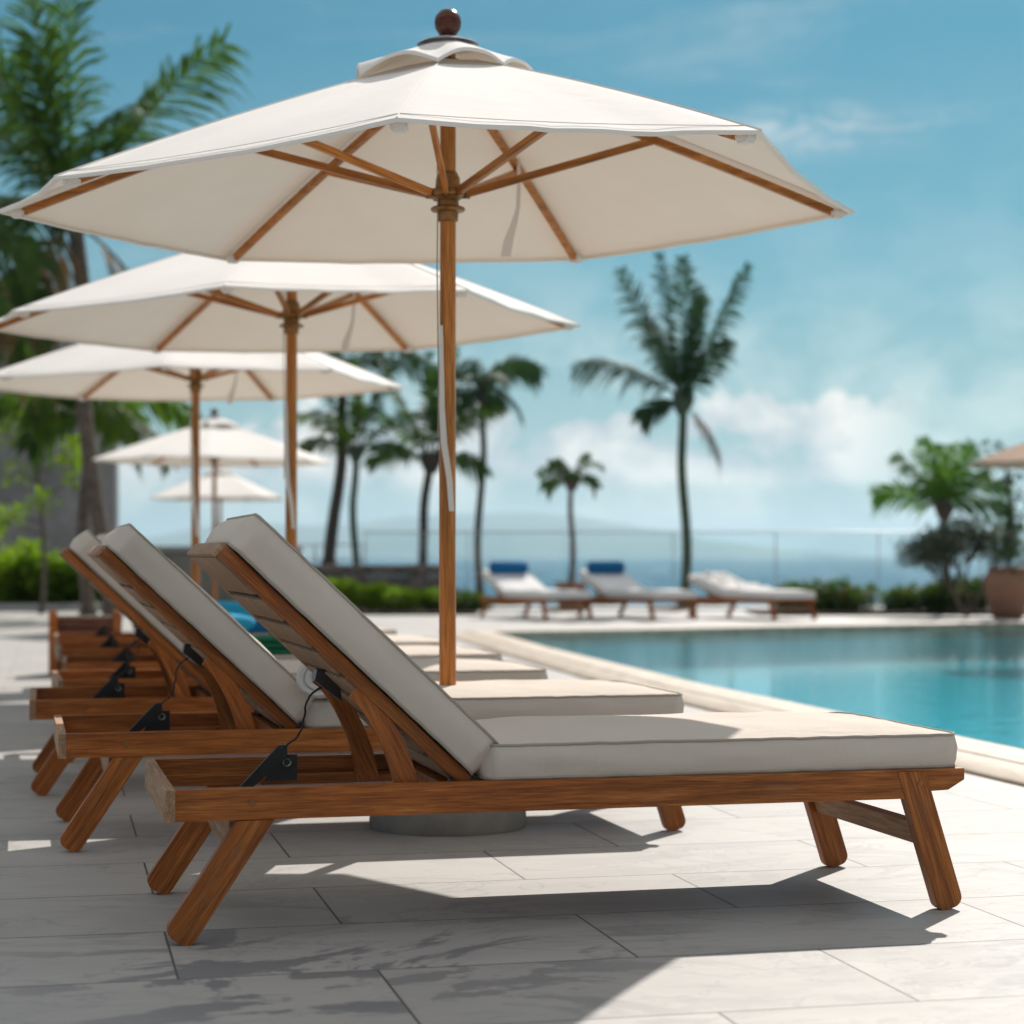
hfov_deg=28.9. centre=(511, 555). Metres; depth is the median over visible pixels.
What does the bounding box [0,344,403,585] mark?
parasol
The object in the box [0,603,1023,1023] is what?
pool terrace
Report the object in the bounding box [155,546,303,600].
parapet wall
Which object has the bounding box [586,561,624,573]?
bolster
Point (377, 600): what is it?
shrub
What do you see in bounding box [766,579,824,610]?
flowering shrub
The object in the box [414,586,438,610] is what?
shrub
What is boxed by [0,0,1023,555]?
sky
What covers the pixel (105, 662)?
sun lounger
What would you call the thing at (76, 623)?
sun lounger
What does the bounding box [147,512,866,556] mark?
hills
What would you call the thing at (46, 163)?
palm tree
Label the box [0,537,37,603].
shrub
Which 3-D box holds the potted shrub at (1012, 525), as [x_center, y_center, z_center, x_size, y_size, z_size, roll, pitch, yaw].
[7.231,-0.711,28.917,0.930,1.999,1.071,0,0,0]
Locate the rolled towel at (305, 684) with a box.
[296,663,325,698]
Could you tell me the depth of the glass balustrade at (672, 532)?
34.58 m
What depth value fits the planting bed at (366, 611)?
30.60 m
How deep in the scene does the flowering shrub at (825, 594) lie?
31.13 m
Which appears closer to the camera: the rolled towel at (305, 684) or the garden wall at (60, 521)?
the rolled towel at (305, 684)
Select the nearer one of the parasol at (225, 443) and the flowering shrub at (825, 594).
the parasol at (225, 443)
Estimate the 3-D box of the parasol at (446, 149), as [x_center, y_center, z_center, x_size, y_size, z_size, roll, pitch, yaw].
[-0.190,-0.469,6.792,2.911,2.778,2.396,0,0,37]
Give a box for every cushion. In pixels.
[217,601,250,615]
[230,613,257,630]
[247,616,269,632]
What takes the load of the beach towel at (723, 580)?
on the sun lounger at (770, 597)
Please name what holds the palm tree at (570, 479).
in the planter
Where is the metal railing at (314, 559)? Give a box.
[297,544,364,575]
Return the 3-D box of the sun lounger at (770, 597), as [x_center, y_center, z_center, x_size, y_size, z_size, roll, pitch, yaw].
[3.474,0.600,28.958,0.776,0.639,2.121,0,0,-32]
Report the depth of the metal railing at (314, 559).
36.09 m
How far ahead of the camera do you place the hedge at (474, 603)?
31.13 m
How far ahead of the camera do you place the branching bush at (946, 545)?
29.71 m
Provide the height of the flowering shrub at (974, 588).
0.634 m
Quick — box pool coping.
[438,621,1023,786]
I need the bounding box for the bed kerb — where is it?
[0,604,101,610]
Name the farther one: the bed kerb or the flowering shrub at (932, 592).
the bed kerb
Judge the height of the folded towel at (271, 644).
0.081 m
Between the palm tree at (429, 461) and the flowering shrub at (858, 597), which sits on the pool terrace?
the palm tree at (429, 461)
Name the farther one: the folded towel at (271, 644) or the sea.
the sea
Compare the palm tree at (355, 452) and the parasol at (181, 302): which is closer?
the parasol at (181, 302)
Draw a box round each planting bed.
[359,608,477,614]
[745,609,990,614]
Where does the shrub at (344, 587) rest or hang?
on the planting bed at (366, 611)
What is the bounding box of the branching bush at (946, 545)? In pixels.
[889,508,1023,616]
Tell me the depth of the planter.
32.80 m
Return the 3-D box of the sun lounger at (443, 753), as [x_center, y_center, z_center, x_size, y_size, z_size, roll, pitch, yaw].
[0.091,0.409,5.286,2.062,1.022,0.776,0,0,-14]
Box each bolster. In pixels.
[489,561,528,573]
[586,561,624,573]
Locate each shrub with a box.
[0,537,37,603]
[0,555,24,603]
[5,538,59,603]
[20,549,98,603]
[67,571,101,603]
[326,575,370,606]
[349,581,392,610]
[382,585,423,610]
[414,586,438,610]
[426,584,466,610]
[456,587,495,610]
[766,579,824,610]
[801,575,858,610]
[829,581,885,610]
[875,581,926,610]
[906,579,973,610]
[938,574,988,610]
[977,439,1023,573]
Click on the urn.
(1004, 590)
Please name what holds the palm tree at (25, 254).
on the pool terrace
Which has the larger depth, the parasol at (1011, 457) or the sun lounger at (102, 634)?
the parasol at (1011, 457)
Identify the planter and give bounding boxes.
[555,582,586,606]
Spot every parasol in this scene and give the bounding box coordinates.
[0,9,854,836]
[0,253,580,548]
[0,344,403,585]
[93,408,331,600]
[148,467,284,524]
[968,443,1023,468]
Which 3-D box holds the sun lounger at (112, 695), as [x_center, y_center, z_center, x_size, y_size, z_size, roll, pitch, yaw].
[-0.928,0.409,8.188,2.062,1.022,0.776,0,0,-13]
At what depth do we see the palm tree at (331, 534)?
35.50 m
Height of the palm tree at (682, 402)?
6.082 m
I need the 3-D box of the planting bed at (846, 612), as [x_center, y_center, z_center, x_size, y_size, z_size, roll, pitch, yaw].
[7.900,0.894,31.350,8.200,0.048,1.900,0,0,0]
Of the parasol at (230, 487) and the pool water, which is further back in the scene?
the parasol at (230, 487)
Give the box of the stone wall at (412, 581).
[313,565,438,607]
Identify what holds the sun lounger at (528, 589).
on the pool terrace
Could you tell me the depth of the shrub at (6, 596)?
33.33 m
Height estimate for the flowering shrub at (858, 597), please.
0.496 m
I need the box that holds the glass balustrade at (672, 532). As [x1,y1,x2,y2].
[363,531,1022,607]
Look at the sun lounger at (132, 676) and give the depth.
9.32 m
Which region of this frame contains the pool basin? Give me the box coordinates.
[551,637,1023,746]
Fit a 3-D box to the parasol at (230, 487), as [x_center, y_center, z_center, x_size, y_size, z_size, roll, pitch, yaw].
[-5.350,-0.319,35.995,2.396,2.778,2.911,0,0,-3]
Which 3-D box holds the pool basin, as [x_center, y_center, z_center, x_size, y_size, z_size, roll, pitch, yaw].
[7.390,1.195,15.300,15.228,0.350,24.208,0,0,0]
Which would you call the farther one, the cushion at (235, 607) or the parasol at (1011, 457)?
the parasol at (1011, 457)
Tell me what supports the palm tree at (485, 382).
on the pool terrace
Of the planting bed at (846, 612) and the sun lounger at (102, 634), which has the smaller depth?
the sun lounger at (102, 634)
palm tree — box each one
[0,0,252,614]
[0,195,66,368]
[0,356,203,614]
[282,358,423,575]
[320,350,428,575]
[346,346,506,587]
[421,353,550,594]
[534,452,606,581]
[565,250,753,605]
[866,435,1017,611]
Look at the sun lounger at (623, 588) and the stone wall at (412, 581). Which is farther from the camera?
the stone wall at (412, 581)
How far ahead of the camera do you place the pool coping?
16.34 m
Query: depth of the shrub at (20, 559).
33.41 m
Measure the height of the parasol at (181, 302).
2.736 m
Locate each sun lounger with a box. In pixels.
[29,529,547,795]
[49,610,121,676]
[51,533,502,762]
[54,523,685,851]
[55,607,142,669]
[55,615,397,661]
[62,634,438,669]
[145,513,963,945]
[480,569,592,620]
[577,569,697,620]
[687,574,816,620]
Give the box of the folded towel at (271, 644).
[252,634,291,654]
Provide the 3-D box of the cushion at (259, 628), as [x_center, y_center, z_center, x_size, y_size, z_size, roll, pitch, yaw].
[-1.412,0.395,10.816,0.441,0.133,0.326,0,0,-14]
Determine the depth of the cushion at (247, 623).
10.63 m
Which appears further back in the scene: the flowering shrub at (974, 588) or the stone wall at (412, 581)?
the stone wall at (412, 581)
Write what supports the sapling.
in the planting bed
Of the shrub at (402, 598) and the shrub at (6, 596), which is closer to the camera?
the shrub at (402, 598)
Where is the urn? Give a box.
[984,567,1023,618]
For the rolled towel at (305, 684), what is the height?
0.139 m
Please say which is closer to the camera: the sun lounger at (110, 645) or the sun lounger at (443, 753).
the sun lounger at (443, 753)
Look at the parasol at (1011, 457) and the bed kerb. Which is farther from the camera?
the bed kerb
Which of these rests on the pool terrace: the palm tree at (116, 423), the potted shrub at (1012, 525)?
the palm tree at (116, 423)
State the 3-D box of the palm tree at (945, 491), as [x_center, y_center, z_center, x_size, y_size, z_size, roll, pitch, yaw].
[6.706,-0.477,30.678,2.426,2.807,1.238,0,0,0]
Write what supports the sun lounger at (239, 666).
on the pool terrace
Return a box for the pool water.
[518,628,1023,748]
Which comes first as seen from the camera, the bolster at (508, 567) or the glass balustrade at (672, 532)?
the bolster at (508, 567)
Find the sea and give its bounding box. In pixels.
[305,556,1023,605]
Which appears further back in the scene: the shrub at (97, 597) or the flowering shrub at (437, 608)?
the shrub at (97, 597)
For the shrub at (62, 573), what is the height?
1.064 m
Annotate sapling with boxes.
[0,395,100,613]
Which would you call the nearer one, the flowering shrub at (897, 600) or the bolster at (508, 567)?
the bolster at (508, 567)
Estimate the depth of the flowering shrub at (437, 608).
31.45 m
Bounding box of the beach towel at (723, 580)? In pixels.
[695,571,773,589]
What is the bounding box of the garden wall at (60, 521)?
[0,289,118,555]

